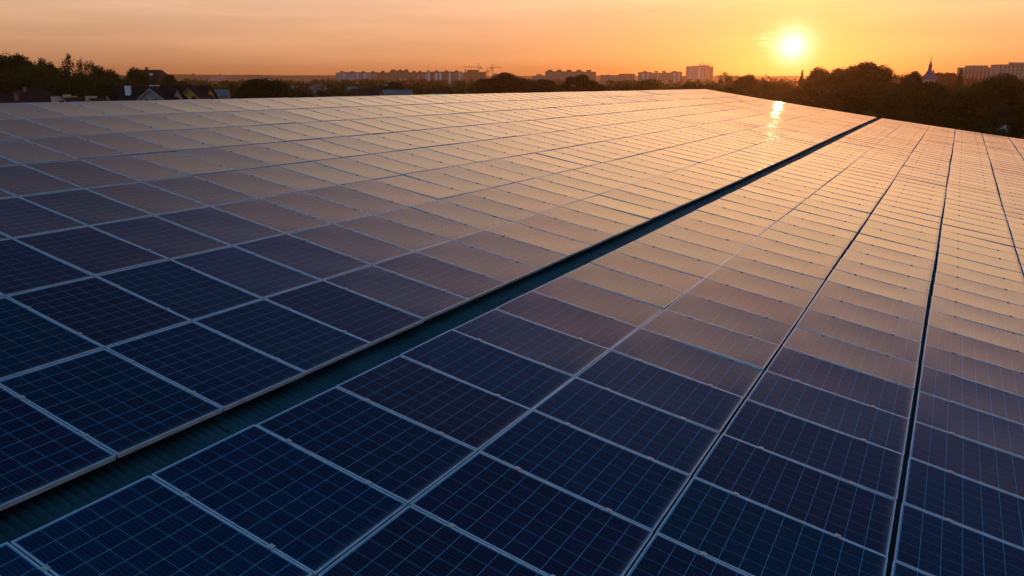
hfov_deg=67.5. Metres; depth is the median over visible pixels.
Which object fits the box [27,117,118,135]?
solar panel
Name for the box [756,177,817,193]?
solar panel
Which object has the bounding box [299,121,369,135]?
solar panel
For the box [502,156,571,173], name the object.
solar panel
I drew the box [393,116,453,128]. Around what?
solar panel
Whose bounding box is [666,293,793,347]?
solar panel
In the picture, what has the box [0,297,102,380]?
solar panel
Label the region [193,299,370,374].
solar panel
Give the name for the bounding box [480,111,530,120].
solar panel
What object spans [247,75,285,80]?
housing row
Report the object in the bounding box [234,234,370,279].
solar panel
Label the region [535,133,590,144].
solar panel
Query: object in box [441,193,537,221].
solar panel
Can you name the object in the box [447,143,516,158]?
solar panel
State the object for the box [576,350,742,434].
solar panel
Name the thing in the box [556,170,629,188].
solar panel
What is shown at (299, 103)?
solar panel
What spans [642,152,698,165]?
solar panel
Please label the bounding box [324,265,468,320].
solar panel
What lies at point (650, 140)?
solar panel
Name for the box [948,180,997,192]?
solar panel
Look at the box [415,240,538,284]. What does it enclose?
solar panel
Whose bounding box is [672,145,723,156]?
solar panel
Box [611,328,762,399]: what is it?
solar panel
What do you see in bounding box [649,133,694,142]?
solar panel
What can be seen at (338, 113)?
solar panel
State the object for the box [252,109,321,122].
solar panel
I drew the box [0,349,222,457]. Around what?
solar panel
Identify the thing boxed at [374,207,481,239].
solar panel
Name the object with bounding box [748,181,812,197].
solar panel
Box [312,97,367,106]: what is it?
solar panel
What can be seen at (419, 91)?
leafy tree
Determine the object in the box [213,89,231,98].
garden shed
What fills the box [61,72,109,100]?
leafy tree
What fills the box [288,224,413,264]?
solar panel
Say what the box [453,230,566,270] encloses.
solar panel
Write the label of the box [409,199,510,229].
solar panel
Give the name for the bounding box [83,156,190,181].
solar panel
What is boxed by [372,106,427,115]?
solar panel
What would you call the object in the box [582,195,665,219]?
solar panel
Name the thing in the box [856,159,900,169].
solar panel
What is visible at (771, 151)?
solar panel
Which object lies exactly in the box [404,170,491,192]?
solar panel
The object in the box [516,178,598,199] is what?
solar panel
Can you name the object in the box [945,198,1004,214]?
solar panel
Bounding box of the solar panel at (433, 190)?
[376,175,466,199]
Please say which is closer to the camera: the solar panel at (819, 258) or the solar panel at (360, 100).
the solar panel at (819, 258)
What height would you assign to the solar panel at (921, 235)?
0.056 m
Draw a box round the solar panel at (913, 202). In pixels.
[882,194,942,210]
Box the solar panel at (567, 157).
[536,150,600,165]
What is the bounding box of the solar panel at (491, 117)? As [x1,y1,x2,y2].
[465,112,516,122]
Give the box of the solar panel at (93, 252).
[14,226,167,276]
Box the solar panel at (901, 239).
[860,226,936,251]
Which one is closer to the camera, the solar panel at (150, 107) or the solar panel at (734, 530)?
the solar panel at (734, 530)
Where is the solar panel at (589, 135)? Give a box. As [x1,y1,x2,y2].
[563,129,612,140]
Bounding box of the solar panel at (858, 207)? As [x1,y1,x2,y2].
[809,194,873,213]
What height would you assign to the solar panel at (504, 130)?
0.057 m
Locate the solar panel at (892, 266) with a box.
[842,249,931,282]
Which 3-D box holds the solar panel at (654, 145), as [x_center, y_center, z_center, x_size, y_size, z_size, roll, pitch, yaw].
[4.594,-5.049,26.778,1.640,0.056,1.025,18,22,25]
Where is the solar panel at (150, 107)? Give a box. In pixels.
[111,100,186,114]
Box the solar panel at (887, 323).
[807,294,923,342]
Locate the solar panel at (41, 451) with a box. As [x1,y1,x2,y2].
[0,386,115,510]
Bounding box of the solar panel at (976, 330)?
[927,309,1023,352]
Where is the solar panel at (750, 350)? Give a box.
[640,309,779,370]
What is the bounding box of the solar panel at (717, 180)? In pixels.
[671,169,734,186]
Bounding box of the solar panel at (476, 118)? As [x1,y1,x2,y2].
[450,113,502,123]
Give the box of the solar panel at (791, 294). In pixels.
[705,266,815,308]
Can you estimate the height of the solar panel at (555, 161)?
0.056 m
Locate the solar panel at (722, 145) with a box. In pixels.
[698,140,744,149]
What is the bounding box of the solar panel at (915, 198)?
[886,190,943,206]
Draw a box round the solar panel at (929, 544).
[893,503,1023,575]
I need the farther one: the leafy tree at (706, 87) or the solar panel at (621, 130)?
the leafy tree at (706, 87)
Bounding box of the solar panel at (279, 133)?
[240,125,316,141]
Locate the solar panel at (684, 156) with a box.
[653,150,707,162]
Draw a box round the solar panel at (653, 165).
[618,157,679,171]
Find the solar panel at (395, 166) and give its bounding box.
[345,154,428,174]
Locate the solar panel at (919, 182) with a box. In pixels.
[895,176,945,189]
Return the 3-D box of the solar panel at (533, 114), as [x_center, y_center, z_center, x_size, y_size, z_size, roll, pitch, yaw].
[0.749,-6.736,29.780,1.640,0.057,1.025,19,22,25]
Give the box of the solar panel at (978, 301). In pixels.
[932,283,1023,318]
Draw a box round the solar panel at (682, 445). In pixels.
[533,377,719,477]
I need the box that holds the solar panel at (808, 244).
[759,229,845,257]
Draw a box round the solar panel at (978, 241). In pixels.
[940,230,1015,253]
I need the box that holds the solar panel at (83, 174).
[23,160,139,188]
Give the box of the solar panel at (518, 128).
[492,122,546,133]
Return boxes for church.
[921,56,936,82]
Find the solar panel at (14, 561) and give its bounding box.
[0,542,51,575]
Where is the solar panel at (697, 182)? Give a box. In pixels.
[660,172,725,190]
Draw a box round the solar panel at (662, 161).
[631,154,689,168]
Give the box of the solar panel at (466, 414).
[336,356,530,451]
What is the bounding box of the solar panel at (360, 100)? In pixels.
[335,96,388,105]
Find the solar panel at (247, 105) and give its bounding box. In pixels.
[211,99,275,110]
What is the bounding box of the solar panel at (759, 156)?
[733,151,782,162]
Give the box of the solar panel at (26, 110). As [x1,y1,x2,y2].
[0,103,70,118]
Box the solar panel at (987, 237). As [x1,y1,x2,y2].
[941,224,1013,246]
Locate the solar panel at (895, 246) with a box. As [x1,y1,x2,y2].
[854,233,935,260]
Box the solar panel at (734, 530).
[656,477,887,575]
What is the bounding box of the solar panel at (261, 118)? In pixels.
[225,111,295,124]
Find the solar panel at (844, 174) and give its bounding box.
[839,172,891,186]
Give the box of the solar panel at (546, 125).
[520,120,570,130]
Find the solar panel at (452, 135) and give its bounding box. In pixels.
[418,128,482,142]
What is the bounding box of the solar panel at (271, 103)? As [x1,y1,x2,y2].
[241,98,302,109]
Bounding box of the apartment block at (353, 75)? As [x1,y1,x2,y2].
[336,71,377,82]
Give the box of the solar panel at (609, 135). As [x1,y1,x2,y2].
[575,128,625,138]
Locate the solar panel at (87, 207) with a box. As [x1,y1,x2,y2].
[19,189,152,226]
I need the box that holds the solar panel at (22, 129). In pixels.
[0,119,72,139]
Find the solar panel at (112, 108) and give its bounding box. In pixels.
[72,101,150,115]
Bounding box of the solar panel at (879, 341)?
[796,309,920,363]
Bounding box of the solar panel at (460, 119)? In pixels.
[432,114,487,125]
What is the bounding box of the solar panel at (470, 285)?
[373,252,506,301]
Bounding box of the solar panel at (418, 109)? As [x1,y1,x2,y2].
[390,105,444,114]
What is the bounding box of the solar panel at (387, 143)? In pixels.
[348,134,421,150]
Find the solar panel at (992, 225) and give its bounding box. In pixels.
[943,212,1009,231]
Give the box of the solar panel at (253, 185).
[195,171,300,198]
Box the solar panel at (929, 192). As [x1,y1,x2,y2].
[891,183,944,197]
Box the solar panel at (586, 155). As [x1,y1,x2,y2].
[552,148,615,162]
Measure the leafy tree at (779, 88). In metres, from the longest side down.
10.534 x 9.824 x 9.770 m
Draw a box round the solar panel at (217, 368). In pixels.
[106,322,304,410]
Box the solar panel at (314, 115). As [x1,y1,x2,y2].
[281,109,346,120]
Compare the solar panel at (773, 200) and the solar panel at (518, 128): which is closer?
the solar panel at (773, 200)
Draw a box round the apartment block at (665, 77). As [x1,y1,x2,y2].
[638,71,681,83]
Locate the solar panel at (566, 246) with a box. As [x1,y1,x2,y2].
[486,222,591,256]
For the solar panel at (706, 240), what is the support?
on the rail
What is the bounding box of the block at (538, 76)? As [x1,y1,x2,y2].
[532,74,544,80]
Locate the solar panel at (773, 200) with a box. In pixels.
[732,189,799,209]
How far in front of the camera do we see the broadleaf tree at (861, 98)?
157.97 m
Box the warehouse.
[0,118,1023,575]
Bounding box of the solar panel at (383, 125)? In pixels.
[350,119,414,132]
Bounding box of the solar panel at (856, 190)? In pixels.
[824,182,882,198]
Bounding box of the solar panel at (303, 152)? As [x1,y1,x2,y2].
[256,142,341,161]
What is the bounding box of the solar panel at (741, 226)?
[684,210,767,235]
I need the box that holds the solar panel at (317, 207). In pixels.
[260,192,371,223]
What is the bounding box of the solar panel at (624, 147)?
[595,141,649,153]
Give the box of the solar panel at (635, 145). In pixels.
[607,139,660,151]
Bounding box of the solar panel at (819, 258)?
[747,236,838,267]
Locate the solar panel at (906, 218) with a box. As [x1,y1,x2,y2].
[872,208,939,228]
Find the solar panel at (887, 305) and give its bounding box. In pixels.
[817,281,925,323]
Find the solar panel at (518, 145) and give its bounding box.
[486,138,549,152]
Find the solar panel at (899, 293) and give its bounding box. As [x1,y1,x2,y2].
[826,269,927,307]
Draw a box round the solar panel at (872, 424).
[747,371,908,454]
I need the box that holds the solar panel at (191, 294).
[97,260,261,321]
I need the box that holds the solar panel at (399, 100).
[373,95,421,104]
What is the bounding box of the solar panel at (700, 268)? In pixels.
[614,241,718,277]
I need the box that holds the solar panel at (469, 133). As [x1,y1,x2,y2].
[438,127,498,139]
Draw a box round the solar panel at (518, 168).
[479,159,554,177]
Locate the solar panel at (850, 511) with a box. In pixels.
[693,434,895,556]
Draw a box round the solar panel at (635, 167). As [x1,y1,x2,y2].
[604,160,668,175]
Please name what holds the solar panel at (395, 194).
on the rail
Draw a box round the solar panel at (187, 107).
[148,100,220,112]
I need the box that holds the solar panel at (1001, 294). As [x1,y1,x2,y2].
[934,272,1023,305]
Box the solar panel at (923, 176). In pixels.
[899,170,946,182]
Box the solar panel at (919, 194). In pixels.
[888,186,944,201]
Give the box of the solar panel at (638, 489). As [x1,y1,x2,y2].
[479,410,690,532]
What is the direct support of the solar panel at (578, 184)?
on the rail
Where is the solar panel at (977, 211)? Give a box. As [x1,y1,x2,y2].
[945,203,1005,219]
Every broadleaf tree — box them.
[0,51,35,74]
[0,59,15,73]
[18,63,68,89]
[35,57,55,73]
[86,65,125,88]
[122,67,150,85]
[160,74,178,85]
[230,77,297,98]
[381,81,405,89]
[473,77,496,93]
[490,72,524,92]
[525,79,558,92]
[558,74,597,91]
[730,74,760,95]
[803,66,828,95]
[815,66,854,99]
[827,82,885,114]
[834,61,889,103]
[876,64,898,101]
[899,71,923,108]
[905,81,953,121]
[934,71,964,84]
[967,73,1023,119]
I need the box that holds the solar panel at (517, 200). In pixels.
[469,188,559,212]
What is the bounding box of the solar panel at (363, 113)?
[331,107,389,118]
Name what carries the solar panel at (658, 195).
on the rail
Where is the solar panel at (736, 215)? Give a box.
[697,204,776,227]
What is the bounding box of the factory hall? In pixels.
[191,73,246,80]
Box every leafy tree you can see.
[0,76,16,93]
[28,78,69,97]
[41,68,79,88]
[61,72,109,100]
[85,74,115,94]
[90,76,136,97]
[143,77,165,85]
[176,80,191,85]
[222,82,239,93]
[228,84,247,98]
[288,87,302,97]
[292,89,315,96]
[306,89,332,96]
[329,86,349,96]
[373,84,383,89]
[403,86,429,94]
[423,87,441,93]
[442,87,459,93]
[456,86,479,93]
[510,78,533,92]
[551,85,562,91]
[594,84,611,90]
[608,84,632,90]
[660,86,681,89]
[684,81,697,88]
[693,82,721,91]
[718,87,741,94]
[745,90,779,99]
[750,81,779,98]
[767,82,794,102]
[773,87,810,104]
[800,96,842,111]
[804,82,849,107]
[867,90,925,118]
[872,104,906,121]
[891,108,946,126]
[927,113,971,130]
[951,118,1003,135]
[954,102,1018,137]
[957,83,988,117]
[1005,101,1023,138]
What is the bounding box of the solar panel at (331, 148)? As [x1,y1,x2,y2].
[289,139,369,157]
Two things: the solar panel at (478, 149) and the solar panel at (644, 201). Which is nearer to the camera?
the solar panel at (644, 201)
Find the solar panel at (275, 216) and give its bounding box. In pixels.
[211,199,331,233]
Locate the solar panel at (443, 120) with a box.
[413,115,471,126]
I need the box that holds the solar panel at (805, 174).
[777,167,832,181]
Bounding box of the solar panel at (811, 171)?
[784,164,836,178]
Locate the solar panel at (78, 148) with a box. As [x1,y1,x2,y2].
[24,136,128,159]
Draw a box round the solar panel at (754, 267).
[720,255,823,292]
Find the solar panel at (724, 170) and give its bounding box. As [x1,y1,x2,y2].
[692,163,750,177]
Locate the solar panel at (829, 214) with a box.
[795,204,865,225]
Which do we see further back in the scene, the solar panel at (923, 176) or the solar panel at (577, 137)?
the solar panel at (923, 176)
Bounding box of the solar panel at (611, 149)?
[581,143,639,156]
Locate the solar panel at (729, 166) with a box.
[701,160,758,174]
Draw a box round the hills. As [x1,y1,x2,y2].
[118,74,920,80]
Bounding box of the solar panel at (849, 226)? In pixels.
[787,209,861,232]
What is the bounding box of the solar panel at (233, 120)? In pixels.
[191,112,266,126]
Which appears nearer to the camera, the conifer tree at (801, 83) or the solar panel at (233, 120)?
the solar panel at (233, 120)
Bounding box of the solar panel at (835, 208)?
[801,198,869,219]
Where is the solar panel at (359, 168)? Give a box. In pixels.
[313,158,401,179]
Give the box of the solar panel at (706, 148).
[683,143,731,154]
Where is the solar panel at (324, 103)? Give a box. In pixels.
[292,97,348,107]
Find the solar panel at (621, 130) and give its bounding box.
[597,125,643,135]
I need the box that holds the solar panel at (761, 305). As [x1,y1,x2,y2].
[686,278,804,326]
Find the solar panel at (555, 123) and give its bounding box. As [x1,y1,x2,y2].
[533,119,581,128]
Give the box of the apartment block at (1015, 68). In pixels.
[989,62,1023,79]
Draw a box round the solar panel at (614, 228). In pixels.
[539,206,632,236]
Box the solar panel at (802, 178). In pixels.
[770,170,827,185]
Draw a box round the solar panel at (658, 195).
[617,184,692,206]
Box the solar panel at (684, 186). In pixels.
[647,176,715,195]
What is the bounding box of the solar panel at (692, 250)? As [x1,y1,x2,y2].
[635,232,732,265]
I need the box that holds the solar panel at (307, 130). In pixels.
[270,123,343,138]
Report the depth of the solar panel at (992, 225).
21.50 m
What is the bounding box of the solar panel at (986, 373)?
[921,344,1023,396]
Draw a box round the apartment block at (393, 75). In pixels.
[378,70,422,83]
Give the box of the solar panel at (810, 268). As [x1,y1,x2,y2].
[735,245,831,279]
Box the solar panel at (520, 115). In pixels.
[495,111,541,119]
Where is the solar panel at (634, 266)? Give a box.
[590,251,703,292]
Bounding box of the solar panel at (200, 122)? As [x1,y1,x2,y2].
[156,113,234,128]
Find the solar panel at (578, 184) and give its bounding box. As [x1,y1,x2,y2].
[539,174,613,193]
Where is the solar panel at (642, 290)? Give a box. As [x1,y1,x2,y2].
[563,263,684,309]
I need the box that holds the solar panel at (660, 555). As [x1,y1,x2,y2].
[627,533,747,575]
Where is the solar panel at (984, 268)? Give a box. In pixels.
[937,253,1023,282]
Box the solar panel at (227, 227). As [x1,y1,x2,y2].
[155,206,284,245]
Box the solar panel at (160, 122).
[116,114,199,130]
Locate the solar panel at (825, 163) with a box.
[799,157,848,168]
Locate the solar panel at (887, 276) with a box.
[834,258,929,293]
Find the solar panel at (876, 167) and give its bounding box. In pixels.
[853,161,899,172]
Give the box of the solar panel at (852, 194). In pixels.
[819,186,879,202]
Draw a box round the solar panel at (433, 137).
[396,131,464,144]
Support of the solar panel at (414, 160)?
on the rail
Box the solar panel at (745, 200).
[720,193,792,214]
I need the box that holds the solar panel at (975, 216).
[944,207,1007,225]
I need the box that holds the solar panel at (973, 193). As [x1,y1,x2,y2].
[946,187,999,200]
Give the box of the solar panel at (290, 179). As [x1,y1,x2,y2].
[239,166,337,191]
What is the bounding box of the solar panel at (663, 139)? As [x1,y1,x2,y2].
[637,134,686,144]
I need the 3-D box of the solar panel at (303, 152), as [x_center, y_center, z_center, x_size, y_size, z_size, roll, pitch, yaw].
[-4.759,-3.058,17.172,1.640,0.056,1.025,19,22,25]
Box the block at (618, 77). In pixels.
[600,74,634,84]
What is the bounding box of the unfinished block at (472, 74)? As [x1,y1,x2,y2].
[462,69,485,82]
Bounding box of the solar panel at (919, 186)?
[893,180,945,193]
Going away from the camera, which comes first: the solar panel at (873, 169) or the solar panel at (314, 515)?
the solar panel at (314, 515)
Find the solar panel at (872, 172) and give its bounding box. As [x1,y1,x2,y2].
[847,167,895,178]
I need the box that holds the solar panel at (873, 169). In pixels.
[849,164,897,175]
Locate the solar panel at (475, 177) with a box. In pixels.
[433,166,514,187]
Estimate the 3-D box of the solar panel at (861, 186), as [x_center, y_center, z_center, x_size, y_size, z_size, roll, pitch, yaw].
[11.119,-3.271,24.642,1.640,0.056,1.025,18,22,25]
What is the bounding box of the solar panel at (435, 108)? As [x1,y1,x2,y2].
[411,104,461,113]
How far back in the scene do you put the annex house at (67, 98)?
108.34 m
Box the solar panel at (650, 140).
[628,136,677,146]
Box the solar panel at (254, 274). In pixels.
[171,246,320,298]
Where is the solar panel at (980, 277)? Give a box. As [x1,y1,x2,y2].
[936,261,1023,293]
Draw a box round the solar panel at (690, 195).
[632,180,704,200]
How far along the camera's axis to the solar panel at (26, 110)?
16.77 m
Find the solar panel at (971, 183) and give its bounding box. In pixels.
[948,177,996,189]
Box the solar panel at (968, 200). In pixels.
[945,194,1002,209]
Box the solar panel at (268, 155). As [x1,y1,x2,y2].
[219,144,309,165]
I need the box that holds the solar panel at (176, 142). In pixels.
[123,131,214,151]
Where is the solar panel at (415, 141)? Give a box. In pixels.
[374,132,443,147]
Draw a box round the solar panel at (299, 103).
[265,98,326,108]
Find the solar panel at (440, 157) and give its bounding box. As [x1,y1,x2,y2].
[402,148,476,165]
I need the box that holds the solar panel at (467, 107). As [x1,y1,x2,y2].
[441,103,489,111]
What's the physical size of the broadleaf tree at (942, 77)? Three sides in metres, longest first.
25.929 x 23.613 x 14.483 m
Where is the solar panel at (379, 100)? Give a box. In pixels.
[352,96,405,105]
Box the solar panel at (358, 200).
[303,185,407,214]
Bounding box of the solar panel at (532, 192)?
[495,183,579,205]
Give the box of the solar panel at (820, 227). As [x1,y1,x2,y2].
[779,215,856,240]
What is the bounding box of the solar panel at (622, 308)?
[532,276,662,327]
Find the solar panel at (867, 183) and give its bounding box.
[834,175,888,190]
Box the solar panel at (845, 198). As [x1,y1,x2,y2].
[814,190,876,207]
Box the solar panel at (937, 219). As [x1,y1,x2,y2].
[876,203,940,222]
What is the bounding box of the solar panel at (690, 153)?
[662,147,716,159]
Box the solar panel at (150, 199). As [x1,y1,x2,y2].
[86,182,208,215]
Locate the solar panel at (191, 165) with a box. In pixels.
[133,152,234,175]
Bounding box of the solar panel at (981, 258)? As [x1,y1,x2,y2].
[938,244,1021,272]
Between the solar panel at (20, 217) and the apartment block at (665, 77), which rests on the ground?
the apartment block at (665, 77)
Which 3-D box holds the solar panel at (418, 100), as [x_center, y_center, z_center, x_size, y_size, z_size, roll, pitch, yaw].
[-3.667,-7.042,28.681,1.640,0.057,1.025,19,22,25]
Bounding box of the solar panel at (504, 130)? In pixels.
[474,124,530,135]
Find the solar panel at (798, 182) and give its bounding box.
[764,174,822,189]
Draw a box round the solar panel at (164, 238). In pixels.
[90,216,230,259]
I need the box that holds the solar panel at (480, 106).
[458,102,504,110]
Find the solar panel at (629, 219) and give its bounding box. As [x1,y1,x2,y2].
[561,200,650,227]
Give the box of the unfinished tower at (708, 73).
[703,65,713,82]
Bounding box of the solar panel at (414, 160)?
[374,151,453,169]
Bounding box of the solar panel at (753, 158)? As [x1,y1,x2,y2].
[726,153,777,164]
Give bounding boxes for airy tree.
[59,53,89,76]
[82,60,96,78]
[634,79,662,90]
[711,72,737,91]
[883,73,920,106]
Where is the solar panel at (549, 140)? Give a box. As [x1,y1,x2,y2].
[519,134,578,147]
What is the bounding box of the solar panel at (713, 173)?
[682,166,743,182]
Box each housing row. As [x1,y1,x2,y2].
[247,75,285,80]
[286,77,317,80]
[318,75,335,81]
[715,73,749,80]
[760,76,798,80]
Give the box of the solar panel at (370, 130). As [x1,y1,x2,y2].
[325,120,393,134]
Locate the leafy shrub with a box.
[860,111,879,118]
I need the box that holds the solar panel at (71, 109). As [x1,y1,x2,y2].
[30,102,113,116]
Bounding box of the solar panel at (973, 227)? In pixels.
[942,218,1011,238]
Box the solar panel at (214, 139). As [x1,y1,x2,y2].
[166,129,251,147]
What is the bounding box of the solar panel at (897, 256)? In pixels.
[849,241,933,271]
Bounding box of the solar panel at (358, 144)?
[320,136,397,153]
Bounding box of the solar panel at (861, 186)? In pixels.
[830,179,885,194]
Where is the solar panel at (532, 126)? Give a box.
[507,121,558,132]
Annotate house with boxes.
[0,87,54,100]
[0,95,107,102]
[106,85,185,100]
[136,67,167,83]
[178,86,218,98]
[349,89,382,95]
[382,90,413,95]
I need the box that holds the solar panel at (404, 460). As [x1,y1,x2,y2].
[256,387,476,505]
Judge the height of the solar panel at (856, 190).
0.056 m
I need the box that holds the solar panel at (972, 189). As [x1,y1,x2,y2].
[947,183,998,196]
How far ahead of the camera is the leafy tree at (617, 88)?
289.70 m
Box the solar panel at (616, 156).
[567,145,627,159]
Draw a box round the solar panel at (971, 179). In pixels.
[949,174,995,185]
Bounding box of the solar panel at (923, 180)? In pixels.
[897,173,945,185]
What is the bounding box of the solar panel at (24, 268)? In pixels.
[0,239,92,296]
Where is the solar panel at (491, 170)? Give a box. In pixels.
[458,162,534,182]
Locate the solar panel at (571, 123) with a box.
[547,118,594,127]
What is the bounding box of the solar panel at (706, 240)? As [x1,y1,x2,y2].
[653,224,745,254]
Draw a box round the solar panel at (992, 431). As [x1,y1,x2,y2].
[914,391,1023,457]
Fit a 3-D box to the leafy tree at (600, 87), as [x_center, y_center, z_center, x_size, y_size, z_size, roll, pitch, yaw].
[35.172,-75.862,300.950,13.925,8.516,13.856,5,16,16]
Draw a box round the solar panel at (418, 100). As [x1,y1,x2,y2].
[388,95,438,103]
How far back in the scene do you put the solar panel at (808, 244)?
16.16 m
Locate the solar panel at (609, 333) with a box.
[495,291,638,350]
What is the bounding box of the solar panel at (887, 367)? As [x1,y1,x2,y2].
[783,327,917,388]
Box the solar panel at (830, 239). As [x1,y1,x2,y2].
[768,221,850,249]
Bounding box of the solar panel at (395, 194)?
[341,180,438,206]
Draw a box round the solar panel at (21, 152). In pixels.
[0,140,76,164]
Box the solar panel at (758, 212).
[710,199,784,220]
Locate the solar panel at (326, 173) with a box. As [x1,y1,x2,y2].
[278,162,371,184]
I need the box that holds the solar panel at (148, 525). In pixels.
[11,475,312,575]
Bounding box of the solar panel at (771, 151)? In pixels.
[747,146,793,157]
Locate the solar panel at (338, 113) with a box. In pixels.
[307,108,369,119]
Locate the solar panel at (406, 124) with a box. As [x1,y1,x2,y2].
[373,117,434,130]
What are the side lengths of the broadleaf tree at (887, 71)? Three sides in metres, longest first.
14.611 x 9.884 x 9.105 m
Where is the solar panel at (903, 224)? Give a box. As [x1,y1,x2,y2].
[869,214,938,235]
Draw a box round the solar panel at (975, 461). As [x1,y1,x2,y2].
[908,421,1023,498]
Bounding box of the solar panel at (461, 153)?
[426,145,496,161]
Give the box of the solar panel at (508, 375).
[400,329,573,409]
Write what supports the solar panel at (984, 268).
on the rail
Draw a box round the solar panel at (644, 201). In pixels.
[599,189,679,212]
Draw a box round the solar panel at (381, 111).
[353,106,408,116]
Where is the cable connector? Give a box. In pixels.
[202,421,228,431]
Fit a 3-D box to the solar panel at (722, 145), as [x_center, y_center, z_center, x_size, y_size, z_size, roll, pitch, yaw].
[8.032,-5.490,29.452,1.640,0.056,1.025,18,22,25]
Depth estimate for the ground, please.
1442.89 m
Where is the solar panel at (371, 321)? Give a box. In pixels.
[264,280,423,345]
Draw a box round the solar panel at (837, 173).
[789,162,840,175]
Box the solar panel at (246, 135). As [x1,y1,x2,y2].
[203,127,285,144]
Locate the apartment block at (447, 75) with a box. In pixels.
[422,70,461,83]
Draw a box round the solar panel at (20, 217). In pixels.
[0,197,87,238]
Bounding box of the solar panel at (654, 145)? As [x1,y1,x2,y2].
[619,137,669,149]
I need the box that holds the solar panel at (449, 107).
[427,104,475,112]
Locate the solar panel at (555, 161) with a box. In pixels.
[520,153,587,169]
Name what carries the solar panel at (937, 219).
on the rail
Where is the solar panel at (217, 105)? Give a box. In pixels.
[181,99,250,111]
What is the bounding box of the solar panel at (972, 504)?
[902,457,1023,548]
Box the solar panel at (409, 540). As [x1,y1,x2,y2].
[318,505,555,575]
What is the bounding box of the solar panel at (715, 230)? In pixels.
[669,216,757,244]
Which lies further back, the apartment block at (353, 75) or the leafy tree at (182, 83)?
the apartment block at (353, 75)
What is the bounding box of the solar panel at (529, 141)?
[504,136,564,150]
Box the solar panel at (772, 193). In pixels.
[740,185,806,203]
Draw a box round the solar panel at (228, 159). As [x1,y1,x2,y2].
[178,147,274,170]
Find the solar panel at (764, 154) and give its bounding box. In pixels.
[739,148,788,160]
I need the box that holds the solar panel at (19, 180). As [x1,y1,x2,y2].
[0,165,82,196]
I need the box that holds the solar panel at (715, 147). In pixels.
[691,141,738,152]
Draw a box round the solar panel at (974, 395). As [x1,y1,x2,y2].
[918,365,1023,424]
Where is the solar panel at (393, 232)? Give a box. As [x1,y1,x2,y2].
[334,215,450,251]
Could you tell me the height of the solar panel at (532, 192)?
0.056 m
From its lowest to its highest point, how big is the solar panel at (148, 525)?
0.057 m
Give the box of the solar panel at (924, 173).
[901,168,946,179]
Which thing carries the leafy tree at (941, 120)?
on the ground
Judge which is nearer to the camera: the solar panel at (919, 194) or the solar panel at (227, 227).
the solar panel at (227, 227)
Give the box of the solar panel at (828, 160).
[805,155,850,165]
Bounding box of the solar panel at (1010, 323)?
[930,296,1023,335]
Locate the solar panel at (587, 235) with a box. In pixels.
[513,213,613,246]
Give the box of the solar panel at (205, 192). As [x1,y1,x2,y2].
[143,176,257,206]
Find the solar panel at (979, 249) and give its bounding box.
[939,237,1018,262]
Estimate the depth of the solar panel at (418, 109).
26.25 m
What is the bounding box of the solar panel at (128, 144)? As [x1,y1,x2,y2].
[77,133,173,155]
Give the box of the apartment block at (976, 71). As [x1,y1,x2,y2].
[957,65,990,85]
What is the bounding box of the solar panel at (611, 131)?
[587,127,635,136]
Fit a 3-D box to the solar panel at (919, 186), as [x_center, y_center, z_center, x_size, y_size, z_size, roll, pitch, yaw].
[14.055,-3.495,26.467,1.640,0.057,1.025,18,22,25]
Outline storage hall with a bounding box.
[289,86,317,95]
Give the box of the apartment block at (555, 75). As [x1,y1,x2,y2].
[545,70,595,81]
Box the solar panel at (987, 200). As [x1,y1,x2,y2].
[946,190,1001,205]
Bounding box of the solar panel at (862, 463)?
[723,399,903,499]
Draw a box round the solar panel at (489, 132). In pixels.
[459,126,515,137]
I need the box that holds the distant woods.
[178,74,1023,113]
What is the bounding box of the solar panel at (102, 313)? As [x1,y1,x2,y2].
[7,276,190,348]
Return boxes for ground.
[192,80,1020,138]
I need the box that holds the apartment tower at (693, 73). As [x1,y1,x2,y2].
[686,66,704,82]
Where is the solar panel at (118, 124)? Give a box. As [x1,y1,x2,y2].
[73,116,161,132]
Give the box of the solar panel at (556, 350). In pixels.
[452,309,608,376]
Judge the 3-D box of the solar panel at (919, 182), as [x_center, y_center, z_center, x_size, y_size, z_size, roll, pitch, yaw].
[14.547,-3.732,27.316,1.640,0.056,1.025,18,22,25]
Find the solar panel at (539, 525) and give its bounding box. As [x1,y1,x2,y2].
[410,452,652,575]
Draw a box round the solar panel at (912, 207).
[880,199,941,216]
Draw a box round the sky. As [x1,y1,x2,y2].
[0,0,1023,75]
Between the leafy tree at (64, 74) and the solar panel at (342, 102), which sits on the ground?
the leafy tree at (64, 74)
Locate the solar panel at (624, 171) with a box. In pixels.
[590,163,655,179]
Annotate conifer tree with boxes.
[793,70,805,101]
[953,68,963,92]
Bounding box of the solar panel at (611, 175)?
[574,166,642,183]
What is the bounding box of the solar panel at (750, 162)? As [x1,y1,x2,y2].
[718,155,771,168]
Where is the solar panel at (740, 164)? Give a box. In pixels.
[710,157,764,170]
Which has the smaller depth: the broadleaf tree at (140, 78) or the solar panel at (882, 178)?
the solar panel at (882, 178)
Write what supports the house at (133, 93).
on the ground
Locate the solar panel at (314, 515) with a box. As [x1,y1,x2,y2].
[152,425,406,575]
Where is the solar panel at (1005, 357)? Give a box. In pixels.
[924,326,1023,371]
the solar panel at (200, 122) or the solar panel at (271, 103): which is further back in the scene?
the solar panel at (271, 103)
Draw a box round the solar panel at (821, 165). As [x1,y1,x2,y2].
[795,160,844,171]
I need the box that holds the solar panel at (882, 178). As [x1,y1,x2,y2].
[843,169,893,181]
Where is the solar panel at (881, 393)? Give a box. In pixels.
[766,346,913,418]
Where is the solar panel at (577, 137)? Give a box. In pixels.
[548,131,602,142]
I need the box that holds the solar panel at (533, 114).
[509,110,554,118]
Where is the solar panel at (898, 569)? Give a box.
[890,560,929,575]
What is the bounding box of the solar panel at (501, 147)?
[468,140,533,155]
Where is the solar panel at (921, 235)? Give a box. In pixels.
[864,219,938,243]

